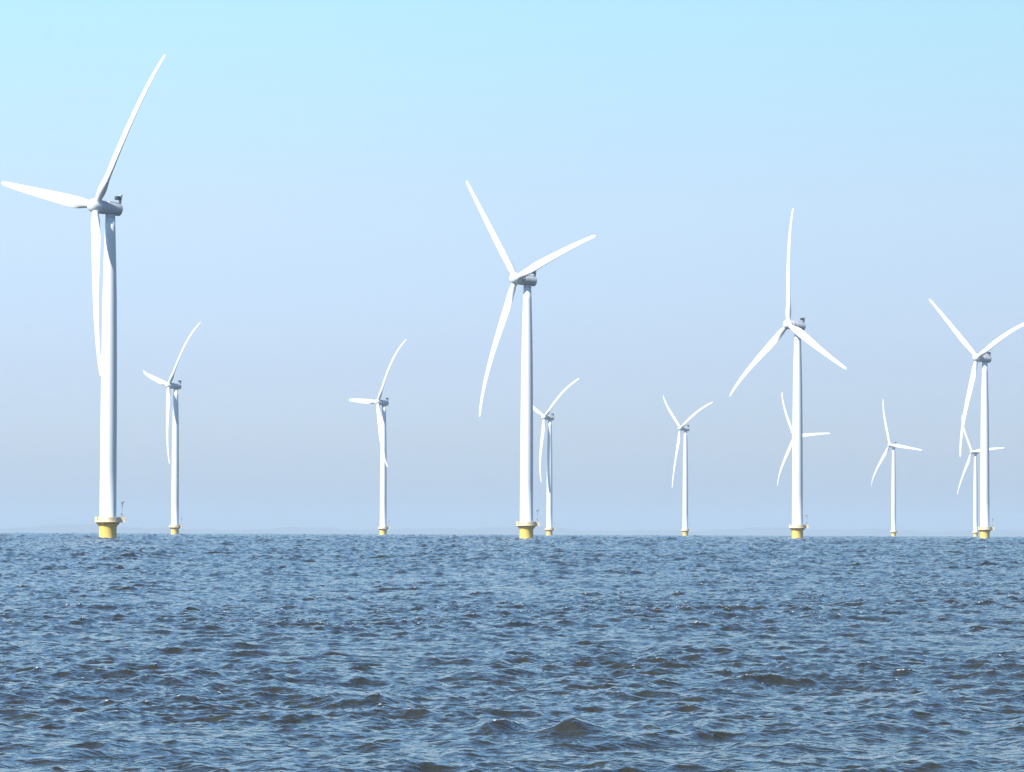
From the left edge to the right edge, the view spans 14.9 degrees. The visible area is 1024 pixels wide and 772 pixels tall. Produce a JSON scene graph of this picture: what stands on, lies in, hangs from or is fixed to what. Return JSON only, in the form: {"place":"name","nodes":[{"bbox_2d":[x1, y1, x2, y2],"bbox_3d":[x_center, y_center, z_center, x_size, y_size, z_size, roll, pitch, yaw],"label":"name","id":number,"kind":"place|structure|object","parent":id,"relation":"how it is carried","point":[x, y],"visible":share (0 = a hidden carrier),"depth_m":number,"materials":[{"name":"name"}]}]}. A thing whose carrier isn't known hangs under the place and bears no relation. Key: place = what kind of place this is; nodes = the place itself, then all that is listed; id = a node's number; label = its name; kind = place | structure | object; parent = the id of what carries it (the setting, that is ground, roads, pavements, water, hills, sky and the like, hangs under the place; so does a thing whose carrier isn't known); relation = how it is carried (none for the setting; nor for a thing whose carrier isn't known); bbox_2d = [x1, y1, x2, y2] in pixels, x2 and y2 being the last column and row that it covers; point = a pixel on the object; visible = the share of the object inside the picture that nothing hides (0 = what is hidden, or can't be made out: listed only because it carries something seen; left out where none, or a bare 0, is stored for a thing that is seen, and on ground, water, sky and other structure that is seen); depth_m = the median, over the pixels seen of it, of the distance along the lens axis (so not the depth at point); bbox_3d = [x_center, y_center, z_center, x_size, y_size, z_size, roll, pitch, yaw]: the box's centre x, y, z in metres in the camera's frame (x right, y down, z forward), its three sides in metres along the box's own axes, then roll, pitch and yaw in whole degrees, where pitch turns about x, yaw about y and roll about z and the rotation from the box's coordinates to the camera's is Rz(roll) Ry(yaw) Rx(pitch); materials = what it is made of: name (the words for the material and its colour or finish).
{"place":"outdoors","nodes":[
{"label":"outdoors","id":0,"kind":"place"},
{"bbox_2d":[0,532,1023,771],"bbox_3d":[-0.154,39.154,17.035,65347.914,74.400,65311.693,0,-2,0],"label":"water","id":1,"kind":"structure","parent":0,"point":[185,652],"depth_m":82.78,"materials":[{"name":"blue liquid"}]},
{"bbox_2d":[1,54,164,537],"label":"wind turbine","id":2,"kind":"object","parent":1,"relation":"in","point":[106,520],"visible":0.99,"depth_m":1117.74,"materials":[{"name":"white metal"}]},
{"bbox_2d":[143,323,199,533],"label":"wind turbine","id":3,"kind":"object","parent":1,"relation":"in","point":[169,384],"visible":0.96,"depth_m":2486.36,"materials":[{"name":"white metal"}]},
{"bbox_2d":[349,340,405,534],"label":"wind turbine","id":4,"kind":"object","parent":1,"relation":"in","point":[383,528],"visible":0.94,"depth_m":2792.68,"materials":[{"name":"white metal"}]},
{"bbox_2d":[466,181,594,537],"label":"wind turbine","id":5,"kind":"object","parent":1,"relation":"in","point":[526,525],"visible":0.94,"depth_m":1431.62,"materials":[{"name":"white metal"}]},
{"bbox_2d":[533,378,578,534],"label":"wind turbine","id":6,"kind":"object","parent":1,"relation":"in","point":[549,529],"visible":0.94,"depth_m":3139.43,"materials":[{"name":"white metal"}]},
{"bbox_2d":[663,396,712,535],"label":"wind turbine","id":7,"kind":"object","parent":1,"relation":"in","point":[685,530],"visible":0.96,"depth_m":3452.19,"materials":[{"name":"white metal"}]},
{"bbox_2d":[729,209,846,537],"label":"wind turbine","id":8,"kind":"object","parent":1,"relation":"in","point":[797,527],"visible":0.98,"depth_m":1737.96,"materials":[{"name":"white metal"}]},
{"bbox_2d":[777,395,829,531],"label":"wind turbine","id":9,"kind":"object","parent":1,"relation":"in","point":[790,445],"visible":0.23,"depth_m":3755.11,"materials":[{"name":"white metal"}]},
{"bbox_2d":[871,399,921,535],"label":"wind turbine","id":10,"kind":"object","parent":1,"relation":"in","point":[893,508],"visible":0.94,"depth_m":4060.41,"materials":[{"name":"white metal"}]},
{"bbox_2d":[929,299,1023,537],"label":"wind turbine","id":11,"kind":"object","parent":1,"relation":"in","point":[984,527],"visible":0.95,"depth_m":2056.61,"materials":[{"name":"white metal"}]},
{"bbox_2d":[957,429,1003,536],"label":"wind turbine","id":12,"kind":"object","parent":1,"relation":"in","point":[975,531],"visible":0.93,"depth_m":4379.04,"materials":[{"name":"white metal"}]},
{"bbox_2d":[0,524,1023,536],"bbox_3d":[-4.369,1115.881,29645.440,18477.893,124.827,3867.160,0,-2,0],"label":"shore","id":13,"kind":"structure","parent":0,"point":[94,528],"depth_m":29348.21,"materials":[{"name":"grey"}]},
{"bbox_2d":[0,0,1023,531],"label":"sky","id":14,"kind":"structure","parent":0,"point":[291,176],"materials":[{"name":"blue"}]}
]}

